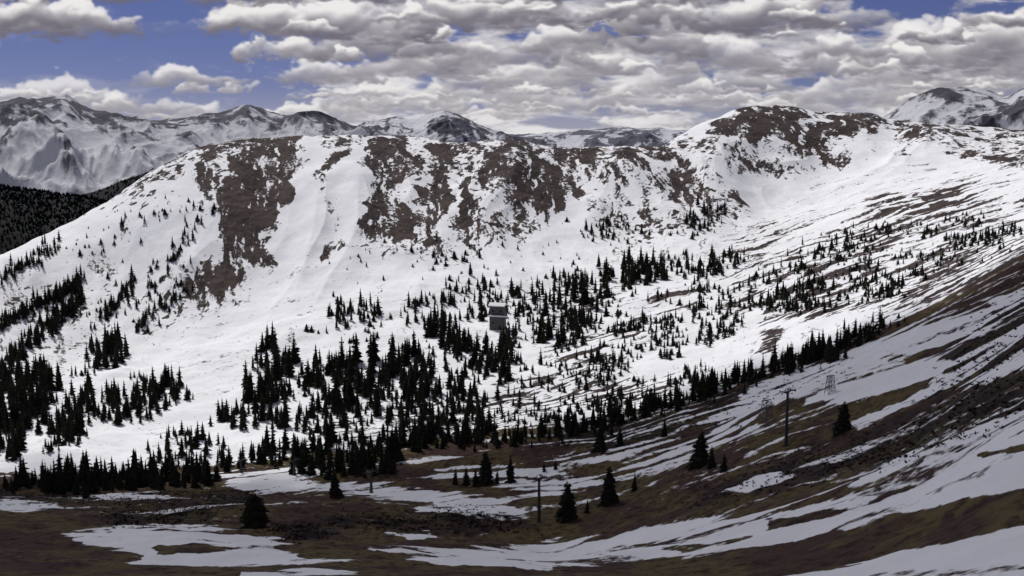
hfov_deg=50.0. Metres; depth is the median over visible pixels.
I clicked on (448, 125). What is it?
peak
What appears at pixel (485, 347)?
spruce tree
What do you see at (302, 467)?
spruce tree
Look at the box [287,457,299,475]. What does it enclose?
lift tower
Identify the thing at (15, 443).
spruce tree
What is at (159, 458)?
spruce tree
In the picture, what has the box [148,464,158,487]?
spruce tree
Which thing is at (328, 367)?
spruce tree
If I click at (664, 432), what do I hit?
spruce tree
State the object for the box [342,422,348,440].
spruce tree
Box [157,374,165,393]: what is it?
spruce tree
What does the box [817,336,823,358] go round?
spruce tree
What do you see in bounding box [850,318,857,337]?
spruce tree
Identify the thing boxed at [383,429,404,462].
spruce tree
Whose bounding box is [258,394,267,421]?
spruce tree
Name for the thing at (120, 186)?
shoulder hill
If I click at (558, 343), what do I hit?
spruce tree
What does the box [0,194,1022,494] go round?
trees
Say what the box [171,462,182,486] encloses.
spruce tree
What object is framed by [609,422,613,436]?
spruce tree
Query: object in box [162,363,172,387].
spruce tree
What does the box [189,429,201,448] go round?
spruce tree
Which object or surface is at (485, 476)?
spruce tree
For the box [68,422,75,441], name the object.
spruce tree
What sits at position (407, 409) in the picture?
spruce tree
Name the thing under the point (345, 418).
spruce tree
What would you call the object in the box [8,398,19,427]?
spruce tree
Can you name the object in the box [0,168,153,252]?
wood
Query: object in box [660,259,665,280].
spruce tree
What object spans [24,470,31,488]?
spruce tree
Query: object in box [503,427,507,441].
spruce tree
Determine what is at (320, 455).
spruce tree
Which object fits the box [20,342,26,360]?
spruce tree
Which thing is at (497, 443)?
spruce tree
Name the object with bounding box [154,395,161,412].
spruce tree
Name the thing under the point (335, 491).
spruce tree
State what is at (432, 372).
spruce tree
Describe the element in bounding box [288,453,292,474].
spruce tree
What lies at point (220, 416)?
spruce tree
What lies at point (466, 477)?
spruce tree
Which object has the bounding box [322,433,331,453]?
spruce tree
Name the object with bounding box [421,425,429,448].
spruce tree
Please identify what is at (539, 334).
spruce tree
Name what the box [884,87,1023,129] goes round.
peak
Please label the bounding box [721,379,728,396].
spruce tree
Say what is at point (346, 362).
spruce tree
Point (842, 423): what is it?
spruce tree
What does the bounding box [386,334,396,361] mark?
spruce tree
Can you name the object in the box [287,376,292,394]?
spruce tree
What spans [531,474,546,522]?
lift tower
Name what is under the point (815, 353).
spruce tree
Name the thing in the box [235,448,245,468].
spruce tree
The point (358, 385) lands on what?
spruce tree
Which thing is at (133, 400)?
spruce tree
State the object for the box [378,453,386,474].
spruce tree
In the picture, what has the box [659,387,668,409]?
spruce tree
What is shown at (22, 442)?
spruce tree
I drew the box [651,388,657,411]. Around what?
spruce tree
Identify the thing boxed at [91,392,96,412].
spruce tree
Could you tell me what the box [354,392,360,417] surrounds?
spruce tree
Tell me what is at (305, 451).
spruce tree
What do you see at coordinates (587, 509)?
spruce tree
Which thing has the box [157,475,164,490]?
spruce tree
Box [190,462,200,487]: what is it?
spruce tree
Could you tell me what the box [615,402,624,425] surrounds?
spruce tree
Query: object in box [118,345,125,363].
spruce tree
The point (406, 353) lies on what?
spruce tree
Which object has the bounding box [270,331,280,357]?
spruce tree
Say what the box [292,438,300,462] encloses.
spruce tree
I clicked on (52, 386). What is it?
spruce tree
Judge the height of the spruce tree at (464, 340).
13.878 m
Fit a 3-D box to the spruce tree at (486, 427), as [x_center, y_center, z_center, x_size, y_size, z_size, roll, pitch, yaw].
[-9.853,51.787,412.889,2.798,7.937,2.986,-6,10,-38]
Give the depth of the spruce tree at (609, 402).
414.23 m
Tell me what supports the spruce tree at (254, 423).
on the ground
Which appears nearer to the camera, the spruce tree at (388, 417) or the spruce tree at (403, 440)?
the spruce tree at (403, 440)
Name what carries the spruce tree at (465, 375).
on the ground
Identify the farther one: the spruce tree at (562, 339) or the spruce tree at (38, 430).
the spruce tree at (562, 339)
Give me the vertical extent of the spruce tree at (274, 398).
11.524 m
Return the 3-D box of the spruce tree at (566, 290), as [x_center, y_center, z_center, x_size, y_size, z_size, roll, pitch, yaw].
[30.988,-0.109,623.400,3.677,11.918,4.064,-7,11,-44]
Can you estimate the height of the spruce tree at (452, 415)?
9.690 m
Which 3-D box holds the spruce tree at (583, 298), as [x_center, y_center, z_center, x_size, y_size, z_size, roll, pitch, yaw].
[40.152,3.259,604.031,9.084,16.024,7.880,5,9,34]
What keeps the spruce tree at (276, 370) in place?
on the ground
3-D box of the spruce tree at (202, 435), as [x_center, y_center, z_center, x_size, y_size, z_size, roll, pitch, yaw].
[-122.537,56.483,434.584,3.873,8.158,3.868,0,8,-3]
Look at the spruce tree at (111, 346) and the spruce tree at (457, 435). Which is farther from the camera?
the spruce tree at (111, 346)
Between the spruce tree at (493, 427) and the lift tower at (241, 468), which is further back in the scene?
the spruce tree at (493, 427)
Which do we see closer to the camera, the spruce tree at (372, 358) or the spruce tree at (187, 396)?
the spruce tree at (187, 396)
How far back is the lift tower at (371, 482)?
351.05 m
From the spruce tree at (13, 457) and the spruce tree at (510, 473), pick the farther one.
the spruce tree at (13, 457)
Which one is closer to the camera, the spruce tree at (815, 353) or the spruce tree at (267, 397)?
the spruce tree at (815, 353)
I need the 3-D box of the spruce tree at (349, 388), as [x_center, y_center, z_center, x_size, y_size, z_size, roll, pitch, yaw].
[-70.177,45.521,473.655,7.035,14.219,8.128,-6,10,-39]
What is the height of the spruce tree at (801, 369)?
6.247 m
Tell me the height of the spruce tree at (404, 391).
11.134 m
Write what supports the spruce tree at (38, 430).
on the ground
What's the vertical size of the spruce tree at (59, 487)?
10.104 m
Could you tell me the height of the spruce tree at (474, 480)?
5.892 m
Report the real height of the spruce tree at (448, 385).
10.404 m
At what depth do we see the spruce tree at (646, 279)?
635.50 m
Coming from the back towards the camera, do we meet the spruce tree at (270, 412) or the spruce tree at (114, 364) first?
the spruce tree at (114, 364)
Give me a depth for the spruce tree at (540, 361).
504.57 m
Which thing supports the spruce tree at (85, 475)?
on the ground
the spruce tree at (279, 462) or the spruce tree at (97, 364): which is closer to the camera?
the spruce tree at (279, 462)
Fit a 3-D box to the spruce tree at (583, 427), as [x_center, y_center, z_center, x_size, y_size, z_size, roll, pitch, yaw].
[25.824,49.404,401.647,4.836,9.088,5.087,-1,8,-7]
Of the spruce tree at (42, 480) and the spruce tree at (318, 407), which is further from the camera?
the spruce tree at (318, 407)
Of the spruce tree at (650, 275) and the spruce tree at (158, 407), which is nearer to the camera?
the spruce tree at (158, 407)
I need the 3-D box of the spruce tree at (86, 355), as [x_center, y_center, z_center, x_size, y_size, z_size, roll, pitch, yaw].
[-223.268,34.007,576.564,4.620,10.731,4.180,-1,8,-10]
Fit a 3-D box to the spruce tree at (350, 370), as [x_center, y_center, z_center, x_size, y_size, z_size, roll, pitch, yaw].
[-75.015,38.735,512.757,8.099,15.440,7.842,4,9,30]
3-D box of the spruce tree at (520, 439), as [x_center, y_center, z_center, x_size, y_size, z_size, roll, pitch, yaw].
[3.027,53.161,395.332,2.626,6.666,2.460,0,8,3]
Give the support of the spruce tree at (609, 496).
on the ground
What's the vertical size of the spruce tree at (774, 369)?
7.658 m
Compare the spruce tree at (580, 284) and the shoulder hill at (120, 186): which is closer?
the spruce tree at (580, 284)
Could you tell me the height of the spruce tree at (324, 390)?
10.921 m
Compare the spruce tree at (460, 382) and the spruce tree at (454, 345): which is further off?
the spruce tree at (454, 345)
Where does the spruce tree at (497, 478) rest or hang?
on the ground
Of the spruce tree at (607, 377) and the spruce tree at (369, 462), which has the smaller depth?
the spruce tree at (369, 462)
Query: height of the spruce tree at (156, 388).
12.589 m
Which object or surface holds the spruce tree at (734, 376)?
on the ground
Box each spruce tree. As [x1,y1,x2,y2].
[0,360,6,387]
[0,430,5,449]
[2,404,12,428]
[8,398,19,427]
[9,446,17,461]
[11,433,22,457]
[13,472,18,489]
[14,360,20,383]
[17,424,27,450]
[17,457,29,485]
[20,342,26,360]
[23,388,28,410]
[23,407,33,429]
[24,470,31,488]
[31,355,38,384]
[33,386,42,414]
[34,328,40,346]
[34,416,42,433]
[39,408,47,424]
[39,468,47,489]
[46,361,57,390]
[46,414,56,433]
[48,464,54,491]
[49,319,54,336]
[53,467,66,493]
[55,365,64,390]
[56,409,61,434]
[64,419,69,441]
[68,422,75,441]
[68,457,76,486]
[69,300,77,317]
[72,410,78,435]
[77,410,85,435]
[80,463,88,489]
[81,484,89,498]
[83,344,91,360]
[87,466,99,492]
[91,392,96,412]
[92,348,101,368]
[93,463,100,486]
[103,353,110,368]
[105,383,110,404]
[107,331,114,355]
[111,353,120,368]
[112,406,121,425]
[116,382,121,403]
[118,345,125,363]
[122,393,131,417]
[123,466,129,490]
[127,468,137,490]
[129,387,136,408]
[133,464,142,487]
[134,395,143,415]
[141,460,149,487]
[146,455,154,476]
[147,387,154,408]
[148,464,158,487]
[151,378,163,399]
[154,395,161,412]
[155,441,163,462]
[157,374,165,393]
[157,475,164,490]
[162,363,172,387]
[162,392,168,409]
[163,456,169,481]
[171,378,179,400]
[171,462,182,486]
[176,367,184,387]
[176,438,185,457]
[181,474,186,487]
[183,384,189,400]
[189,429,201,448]
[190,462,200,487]
[198,422,206,440]
[200,458,213,486]
[212,462,221,481]
[216,409,222,421]
[218,451,225,466]
[220,398,230,421]
[222,454,230,472]
[227,445,234,464]
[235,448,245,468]
[237,493,271,528]
[239,415,242,430]
[241,360,247,389]
[241,370,253,403]
[248,441,255,462]
[250,386,260,413]
[252,412,257,427]
[253,343,259,362]
[255,371,264,401]
[256,442,267,464]
[257,332,265,352]
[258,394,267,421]
[260,447,267,464]
[262,428,272,455]
[264,326,271,348]
[264,383,273,404]
[266,399,273,419]
[268,425,279,455]
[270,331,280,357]
[270,353,281,381]
[271,384,278,402]
[274,380,279,399]
[277,407,286,428]
[277,449,282,465]
[280,378,288,399]
[280,428,290,449]
[281,443,288,459]
[282,402,289,427]
[284,350,294,377]
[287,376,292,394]
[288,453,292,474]
[290,334,301,364]
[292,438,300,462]
[296,451,306,474]
[300,373,307,390]
[301,412,307,433]
[301,438,311,464]
[302,361,311,383]
[305,453,316,475]
[308,366,314,386]
[308,394,316,417]
[308,430,316,451]
[312,364,323,387]
[313,414,319,432]
[314,390,321,411]
[316,444,326,469]
[320,380,327,399]
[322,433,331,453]
[323,351,333,375]
[323,396,329,417]
[323,456,332,479]
[325,421,333,446]
[328,471,344,498]
[329,418,337,442]
[331,371,341,397]
[334,388,343,413]
[338,448,345,470]
[339,336,345,368]
[339,401,349,427]
[339,460,346,477]
[341,375,346,399]
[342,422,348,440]
[343,354,348,374]
[343,378,354,405]
[344,357,354,382]
[346,394,351,411]
[347,450,357,474]
[351,334,362,364]
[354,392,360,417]
[355,369,362,393]
[355,447,363,469]
[362,365,376,392]
[364,381,369,397]
[365,347,377,373]
[365,445,374,469]
[366,330,380,360]
[369,384,380,409]
[370,457,377,476]
[372,395,380,417]
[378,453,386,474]
[381,384,385,400]
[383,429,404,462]
[384,404,392,424]
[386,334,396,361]
[389,354,395,377]
[398,362,406,388]
[398,418,407,447]
[402,338,411,366]
[402,380,406,401]
[403,385,413,408]
[404,396,410,417]
[407,366,417,394]
[409,432,416,451]
[410,332,416,356]
[413,431,422,452]
[417,350,426,377]
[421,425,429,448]
[422,312,432,338]
[423,374,429,397]
[425,418,433,443]
[428,354,435,378]
[429,315,437,337]
[438,329,444,348]
[440,433,445,448]
[444,368,452,388]
[445,418,450,441]
[449,404,458,424]
[451,334,456,352]
[452,468,458,484]
[454,423,460,444]
[455,333,463,355]
[456,366,464,393]
[457,430,463,448]
[460,384,466,400]
[461,327,470,351]
[462,468,470,485]
[463,361,467,377]
[467,340,478,365]
[472,470,477,486]
[473,333,481,353]
[476,451,494,486]
[478,304,485,321]
[482,329,488,353]
[482,353,489,376]
[484,408,493,432]
[484,417,488,434]
[489,349,497,371]
[490,418,498,441]
[493,383,500,400]
[494,434,500,448]
[495,470,499,483]
[498,352,510,376]
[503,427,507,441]
[504,454,516,483]
[506,359,512,380]
[509,432,516,446]
[517,428,523,443]
[535,321,542,342]
[535,413,547,436]
[537,348,542,364]
[540,294,549,315]
[540,321,545,343]
[545,320,553,340]
[552,326,561,349]
[552,481,578,522]
[554,419,561,436]
[559,325,565,344]
[564,281,568,294]
[566,414,575,437]
[571,278,578,300]
[577,280,589,305]
[578,269,585,292]
[578,412,587,433]
[579,332,586,345]
[583,375,589,390]
[584,499,589,513]
[590,426,607,453]
[597,466,619,507]
[600,257,611,280]
[603,274,611,297]
[603,303,609,316]
[605,365,610,380]
[606,396,612,417]
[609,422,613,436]
[614,427,623,446]
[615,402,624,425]
[630,404,637,420]
[630,473,637,492]
[638,398,647,418]
[640,255,645,274]
[642,268,648,284]
[647,265,652,281]
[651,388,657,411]
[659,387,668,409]
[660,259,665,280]
[660,420,667,437]
[667,390,673,408]
[673,393,681,410]
[676,342,681,357]
[684,431,709,470]
[696,377,703,402]
[706,447,717,469]
[718,455,727,472]
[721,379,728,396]
[730,360,738,385]
[758,356,766,378]
[768,354,773,371]
[772,356,777,373]
[783,351,794,375]
[797,345,806,365]
[799,360,804,372]
[805,342,812,364]
[811,340,820,362]
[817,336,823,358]
[829,342,839,363]
[831,402,853,437]
[833,327,841,347]
[839,331,847,349]
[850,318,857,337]
[855,328,862,346]
[864,326,870,342]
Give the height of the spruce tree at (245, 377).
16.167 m
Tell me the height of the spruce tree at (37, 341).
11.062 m
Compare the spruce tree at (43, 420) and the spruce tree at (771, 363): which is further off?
the spruce tree at (43, 420)
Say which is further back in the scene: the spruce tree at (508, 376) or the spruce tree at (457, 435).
the spruce tree at (508, 376)
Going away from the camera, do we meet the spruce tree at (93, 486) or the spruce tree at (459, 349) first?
the spruce tree at (93, 486)
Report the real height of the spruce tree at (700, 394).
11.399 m
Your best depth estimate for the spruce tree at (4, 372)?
503.85 m
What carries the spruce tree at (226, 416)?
on the ground
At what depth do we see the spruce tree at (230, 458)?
396.95 m
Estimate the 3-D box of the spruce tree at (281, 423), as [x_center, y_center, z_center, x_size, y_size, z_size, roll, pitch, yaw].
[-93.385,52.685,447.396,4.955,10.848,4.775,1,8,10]
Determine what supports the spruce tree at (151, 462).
on the ground
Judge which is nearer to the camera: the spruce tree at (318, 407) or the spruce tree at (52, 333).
the spruce tree at (318, 407)
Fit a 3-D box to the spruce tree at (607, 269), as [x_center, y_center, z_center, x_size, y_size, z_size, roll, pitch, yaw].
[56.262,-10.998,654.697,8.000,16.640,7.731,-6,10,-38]
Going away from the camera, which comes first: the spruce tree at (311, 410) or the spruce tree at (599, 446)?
the spruce tree at (599, 446)
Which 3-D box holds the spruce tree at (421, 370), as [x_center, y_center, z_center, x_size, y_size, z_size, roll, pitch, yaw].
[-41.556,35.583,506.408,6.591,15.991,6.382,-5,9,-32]
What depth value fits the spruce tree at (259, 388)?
486.05 m
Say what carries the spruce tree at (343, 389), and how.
on the ground
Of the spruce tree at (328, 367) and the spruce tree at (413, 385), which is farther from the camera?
the spruce tree at (328, 367)
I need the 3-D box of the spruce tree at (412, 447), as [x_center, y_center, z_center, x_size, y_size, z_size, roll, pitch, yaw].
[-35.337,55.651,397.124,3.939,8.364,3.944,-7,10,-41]
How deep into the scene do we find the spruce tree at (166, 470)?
380.53 m
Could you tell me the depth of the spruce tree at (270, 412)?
458.99 m
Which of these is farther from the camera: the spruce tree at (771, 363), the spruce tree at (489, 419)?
the spruce tree at (489, 419)
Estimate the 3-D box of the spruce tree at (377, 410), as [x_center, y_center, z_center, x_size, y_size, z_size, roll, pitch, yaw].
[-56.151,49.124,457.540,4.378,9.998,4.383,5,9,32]
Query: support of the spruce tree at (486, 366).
on the ground
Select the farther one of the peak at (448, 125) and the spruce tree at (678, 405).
the peak at (448, 125)
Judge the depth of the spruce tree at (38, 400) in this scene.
458.24 m
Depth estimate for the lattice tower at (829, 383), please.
319.20 m
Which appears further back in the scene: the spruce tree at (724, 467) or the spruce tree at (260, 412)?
the spruce tree at (260, 412)
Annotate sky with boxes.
[0,0,1023,134]
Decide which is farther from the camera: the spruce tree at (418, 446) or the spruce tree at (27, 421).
the spruce tree at (27, 421)
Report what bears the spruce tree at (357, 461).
on the ground
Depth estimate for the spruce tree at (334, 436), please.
421.15 m
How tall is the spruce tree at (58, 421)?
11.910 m
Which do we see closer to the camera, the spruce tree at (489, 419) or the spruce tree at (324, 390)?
the spruce tree at (489, 419)
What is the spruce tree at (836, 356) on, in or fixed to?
on the ground
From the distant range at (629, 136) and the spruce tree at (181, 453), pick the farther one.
the distant range at (629, 136)
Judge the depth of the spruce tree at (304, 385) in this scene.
502.36 m
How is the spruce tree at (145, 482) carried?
on the ground
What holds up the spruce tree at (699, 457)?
on the ground
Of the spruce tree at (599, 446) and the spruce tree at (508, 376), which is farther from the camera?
the spruce tree at (508, 376)
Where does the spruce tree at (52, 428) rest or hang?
on the ground
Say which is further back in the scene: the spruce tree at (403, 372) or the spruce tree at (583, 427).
the spruce tree at (403, 372)
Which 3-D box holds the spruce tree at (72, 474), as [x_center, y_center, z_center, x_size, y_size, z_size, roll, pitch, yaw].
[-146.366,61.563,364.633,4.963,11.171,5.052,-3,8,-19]
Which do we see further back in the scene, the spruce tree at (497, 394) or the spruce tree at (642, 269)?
the spruce tree at (642, 269)
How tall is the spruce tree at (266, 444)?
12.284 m
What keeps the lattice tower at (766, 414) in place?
on the ground
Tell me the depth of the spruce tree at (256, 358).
553.10 m
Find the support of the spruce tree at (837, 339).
on the ground
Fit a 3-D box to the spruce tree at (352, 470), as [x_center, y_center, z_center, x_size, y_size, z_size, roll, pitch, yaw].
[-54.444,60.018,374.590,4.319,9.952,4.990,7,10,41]
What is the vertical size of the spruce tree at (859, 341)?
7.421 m
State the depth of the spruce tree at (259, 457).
397.51 m
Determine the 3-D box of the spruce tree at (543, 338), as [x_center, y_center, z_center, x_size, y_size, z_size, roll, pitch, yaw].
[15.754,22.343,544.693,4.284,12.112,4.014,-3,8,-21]
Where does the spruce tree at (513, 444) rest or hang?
on the ground
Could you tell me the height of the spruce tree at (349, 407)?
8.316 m
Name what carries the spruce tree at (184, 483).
on the ground
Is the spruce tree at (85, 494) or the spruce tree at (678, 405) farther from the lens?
the spruce tree at (678, 405)
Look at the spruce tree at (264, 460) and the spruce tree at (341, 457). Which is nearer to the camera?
the spruce tree at (341, 457)
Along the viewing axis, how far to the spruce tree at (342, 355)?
531.05 m
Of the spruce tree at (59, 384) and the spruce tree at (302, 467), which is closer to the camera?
the spruce tree at (302, 467)
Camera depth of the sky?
40421.93 m
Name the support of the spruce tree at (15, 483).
on the ground
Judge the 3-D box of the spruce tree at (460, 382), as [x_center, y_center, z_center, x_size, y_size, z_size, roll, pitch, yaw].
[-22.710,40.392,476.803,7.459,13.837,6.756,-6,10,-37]
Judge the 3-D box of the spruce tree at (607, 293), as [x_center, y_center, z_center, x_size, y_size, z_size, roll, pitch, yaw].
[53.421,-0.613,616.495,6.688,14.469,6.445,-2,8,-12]
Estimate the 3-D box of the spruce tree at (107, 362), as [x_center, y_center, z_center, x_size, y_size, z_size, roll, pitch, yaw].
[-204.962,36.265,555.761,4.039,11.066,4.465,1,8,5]
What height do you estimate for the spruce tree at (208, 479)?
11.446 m
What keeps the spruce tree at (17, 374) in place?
on the ground
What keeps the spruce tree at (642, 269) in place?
on the ground
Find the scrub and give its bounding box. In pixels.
[0,278,1023,545]
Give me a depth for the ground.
479.14 m
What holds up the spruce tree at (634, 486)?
on the ground
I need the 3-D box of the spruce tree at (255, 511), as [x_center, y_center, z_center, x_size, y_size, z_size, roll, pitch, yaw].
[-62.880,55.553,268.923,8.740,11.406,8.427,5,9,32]
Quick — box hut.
[488,302,507,330]
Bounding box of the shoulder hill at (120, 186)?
[80,172,147,199]
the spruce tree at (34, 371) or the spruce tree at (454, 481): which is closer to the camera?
the spruce tree at (454, 481)
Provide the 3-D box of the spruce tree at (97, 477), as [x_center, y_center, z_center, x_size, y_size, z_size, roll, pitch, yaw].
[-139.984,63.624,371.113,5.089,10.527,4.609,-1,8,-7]
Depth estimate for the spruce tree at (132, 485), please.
360.18 m
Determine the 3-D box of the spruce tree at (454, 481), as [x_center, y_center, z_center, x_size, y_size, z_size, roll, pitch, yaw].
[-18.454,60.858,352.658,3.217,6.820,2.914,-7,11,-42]
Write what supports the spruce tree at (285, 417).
on the ground
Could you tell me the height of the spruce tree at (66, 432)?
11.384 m
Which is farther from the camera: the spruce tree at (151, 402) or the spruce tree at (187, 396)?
the spruce tree at (187, 396)
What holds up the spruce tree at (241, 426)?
on the ground
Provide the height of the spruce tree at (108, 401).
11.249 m
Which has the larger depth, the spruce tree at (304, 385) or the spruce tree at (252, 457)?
the spruce tree at (304, 385)
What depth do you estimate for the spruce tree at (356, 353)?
533.92 m
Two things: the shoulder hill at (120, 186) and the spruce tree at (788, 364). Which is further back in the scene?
the shoulder hill at (120, 186)
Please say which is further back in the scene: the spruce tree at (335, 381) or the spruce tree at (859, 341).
the spruce tree at (335, 381)
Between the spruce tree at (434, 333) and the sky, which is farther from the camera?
the sky
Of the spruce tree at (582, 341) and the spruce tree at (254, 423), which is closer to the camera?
the spruce tree at (254, 423)
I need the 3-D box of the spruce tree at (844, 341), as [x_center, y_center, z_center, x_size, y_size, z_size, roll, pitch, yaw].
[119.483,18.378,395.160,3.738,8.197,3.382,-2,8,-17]
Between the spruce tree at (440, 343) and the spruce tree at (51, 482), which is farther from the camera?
the spruce tree at (440, 343)
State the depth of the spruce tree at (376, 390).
465.19 m
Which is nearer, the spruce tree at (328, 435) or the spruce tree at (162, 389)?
the spruce tree at (328, 435)
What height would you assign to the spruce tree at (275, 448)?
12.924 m
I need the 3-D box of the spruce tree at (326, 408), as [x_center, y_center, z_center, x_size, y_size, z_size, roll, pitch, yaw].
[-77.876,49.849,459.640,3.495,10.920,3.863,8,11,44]
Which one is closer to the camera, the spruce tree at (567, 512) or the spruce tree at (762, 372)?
the spruce tree at (567, 512)
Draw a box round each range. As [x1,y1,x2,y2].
[0,94,477,194]
[511,127,687,147]
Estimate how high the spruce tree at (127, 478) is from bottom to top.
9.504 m
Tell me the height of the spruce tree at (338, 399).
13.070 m
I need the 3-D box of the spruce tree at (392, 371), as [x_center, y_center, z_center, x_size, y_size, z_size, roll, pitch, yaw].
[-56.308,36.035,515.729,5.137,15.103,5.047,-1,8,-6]
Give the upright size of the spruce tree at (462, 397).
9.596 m
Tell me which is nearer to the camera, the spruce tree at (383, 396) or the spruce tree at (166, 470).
the spruce tree at (166, 470)
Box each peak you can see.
[357,111,556,147]
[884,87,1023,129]
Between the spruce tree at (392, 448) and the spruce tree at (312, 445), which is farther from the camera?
the spruce tree at (312, 445)
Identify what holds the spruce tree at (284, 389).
on the ground
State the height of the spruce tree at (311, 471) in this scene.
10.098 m
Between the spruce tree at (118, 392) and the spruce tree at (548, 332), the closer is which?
the spruce tree at (118, 392)
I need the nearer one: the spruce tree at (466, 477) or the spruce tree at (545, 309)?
the spruce tree at (466, 477)
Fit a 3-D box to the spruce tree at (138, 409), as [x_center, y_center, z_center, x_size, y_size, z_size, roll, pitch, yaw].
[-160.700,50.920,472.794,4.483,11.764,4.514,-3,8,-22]
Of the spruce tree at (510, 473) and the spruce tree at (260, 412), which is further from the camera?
the spruce tree at (260, 412)
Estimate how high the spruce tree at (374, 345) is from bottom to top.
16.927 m
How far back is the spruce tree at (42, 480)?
354.16 m
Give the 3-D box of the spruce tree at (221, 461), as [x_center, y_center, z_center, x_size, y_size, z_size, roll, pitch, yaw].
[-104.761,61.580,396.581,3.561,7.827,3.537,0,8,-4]
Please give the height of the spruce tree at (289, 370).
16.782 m
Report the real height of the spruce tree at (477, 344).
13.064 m
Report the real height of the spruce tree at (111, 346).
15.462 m
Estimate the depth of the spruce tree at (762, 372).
403.38 m
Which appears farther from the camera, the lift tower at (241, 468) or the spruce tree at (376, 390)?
the spruce tree at (376, 390)
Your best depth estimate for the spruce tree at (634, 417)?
398.75 m
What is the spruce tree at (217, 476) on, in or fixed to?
on the ground
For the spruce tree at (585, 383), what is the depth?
459.54 m
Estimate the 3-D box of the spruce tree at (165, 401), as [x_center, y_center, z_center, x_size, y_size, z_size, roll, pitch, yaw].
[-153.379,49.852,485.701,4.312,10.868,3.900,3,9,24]
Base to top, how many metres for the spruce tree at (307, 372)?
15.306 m
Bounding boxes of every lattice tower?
[758,399,772,425]
[824,375,835,393]
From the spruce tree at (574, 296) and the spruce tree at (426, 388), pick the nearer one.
the spruce tree at (426, 388)
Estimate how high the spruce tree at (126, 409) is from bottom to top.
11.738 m
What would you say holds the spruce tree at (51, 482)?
on the ground
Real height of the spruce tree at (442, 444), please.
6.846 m
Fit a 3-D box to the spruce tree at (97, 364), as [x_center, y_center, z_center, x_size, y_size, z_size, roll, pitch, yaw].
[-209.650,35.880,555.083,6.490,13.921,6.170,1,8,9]
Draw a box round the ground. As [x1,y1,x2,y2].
[0,105,1023,575]
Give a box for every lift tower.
[234,457,247,472]
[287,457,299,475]
[364,468,377,492]
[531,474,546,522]
[779,387,795,446]
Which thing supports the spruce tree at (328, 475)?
on the ground
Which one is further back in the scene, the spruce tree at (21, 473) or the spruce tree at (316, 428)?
the spruce tree at (316, 428)
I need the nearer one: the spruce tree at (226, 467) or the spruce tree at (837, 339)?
the spruce tree at (226, 467)
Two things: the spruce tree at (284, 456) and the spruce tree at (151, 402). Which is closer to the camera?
the spruce tree at (284, 456)
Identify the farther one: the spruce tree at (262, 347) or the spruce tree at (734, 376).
the spruce tree at (262, 347)
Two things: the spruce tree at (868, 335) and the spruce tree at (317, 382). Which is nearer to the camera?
the spruce tree at (868, 335)
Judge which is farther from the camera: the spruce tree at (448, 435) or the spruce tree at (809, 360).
the spruce tree at (448, 435)
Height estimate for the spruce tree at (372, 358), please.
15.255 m
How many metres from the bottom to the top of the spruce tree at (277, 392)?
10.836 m
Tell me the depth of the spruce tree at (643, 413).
400.09 m
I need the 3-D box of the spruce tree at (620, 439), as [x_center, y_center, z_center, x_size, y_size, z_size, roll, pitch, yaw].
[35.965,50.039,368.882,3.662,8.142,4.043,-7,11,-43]
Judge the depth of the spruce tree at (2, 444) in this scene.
404.81 m
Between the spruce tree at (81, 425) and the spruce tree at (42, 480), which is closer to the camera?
the spruce tree at (42, 480)
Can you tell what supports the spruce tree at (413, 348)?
on the ground
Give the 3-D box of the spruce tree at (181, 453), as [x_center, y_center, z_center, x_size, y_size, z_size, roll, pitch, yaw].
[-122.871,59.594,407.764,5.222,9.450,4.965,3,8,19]
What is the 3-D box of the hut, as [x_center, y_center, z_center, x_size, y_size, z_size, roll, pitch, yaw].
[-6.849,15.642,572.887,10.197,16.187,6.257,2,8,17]
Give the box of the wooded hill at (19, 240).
[0,186,102,254]
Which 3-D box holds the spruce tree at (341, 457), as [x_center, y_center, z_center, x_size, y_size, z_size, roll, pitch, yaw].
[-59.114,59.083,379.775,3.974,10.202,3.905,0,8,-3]
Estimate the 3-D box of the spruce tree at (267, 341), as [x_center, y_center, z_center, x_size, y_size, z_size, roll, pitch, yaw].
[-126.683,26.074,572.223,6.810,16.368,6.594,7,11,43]
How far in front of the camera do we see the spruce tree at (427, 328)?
563.34 m
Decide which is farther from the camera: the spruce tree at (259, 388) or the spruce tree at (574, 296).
the spruce tree at (574, 296)
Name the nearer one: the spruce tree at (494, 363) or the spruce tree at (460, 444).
the spruce tree at (460, 444)
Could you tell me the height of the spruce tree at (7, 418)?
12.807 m
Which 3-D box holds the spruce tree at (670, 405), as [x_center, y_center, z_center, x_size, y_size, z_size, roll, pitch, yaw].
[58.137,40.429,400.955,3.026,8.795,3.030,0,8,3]
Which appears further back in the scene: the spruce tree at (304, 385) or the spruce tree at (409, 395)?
the spruce tree at (304, 385)
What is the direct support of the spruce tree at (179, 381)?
on the ground
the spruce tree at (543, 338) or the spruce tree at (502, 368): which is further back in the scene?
the spruce tree at (543, 338)
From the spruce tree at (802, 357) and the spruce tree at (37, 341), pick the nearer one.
the spruce tree at (802, 357)
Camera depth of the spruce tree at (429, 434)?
407.70 m
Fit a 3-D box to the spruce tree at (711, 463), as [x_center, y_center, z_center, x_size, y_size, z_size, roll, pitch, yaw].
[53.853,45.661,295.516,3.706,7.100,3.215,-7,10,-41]
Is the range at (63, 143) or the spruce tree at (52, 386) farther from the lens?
the range at (63, 143)
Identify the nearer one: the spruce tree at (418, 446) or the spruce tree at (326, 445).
the spruce tree at (418, 446)
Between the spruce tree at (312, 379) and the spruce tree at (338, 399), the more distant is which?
the spruce tree at (312, 379)
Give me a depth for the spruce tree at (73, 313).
627.39 m
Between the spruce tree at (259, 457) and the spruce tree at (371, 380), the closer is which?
the spruce tree at (259, 457)
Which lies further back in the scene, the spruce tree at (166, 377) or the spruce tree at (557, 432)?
the spruce tree at (166, 377)
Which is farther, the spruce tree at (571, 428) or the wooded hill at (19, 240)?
the wooded hill at (19, 240)
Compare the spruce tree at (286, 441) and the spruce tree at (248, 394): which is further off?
the spruce tree at (248, 394)

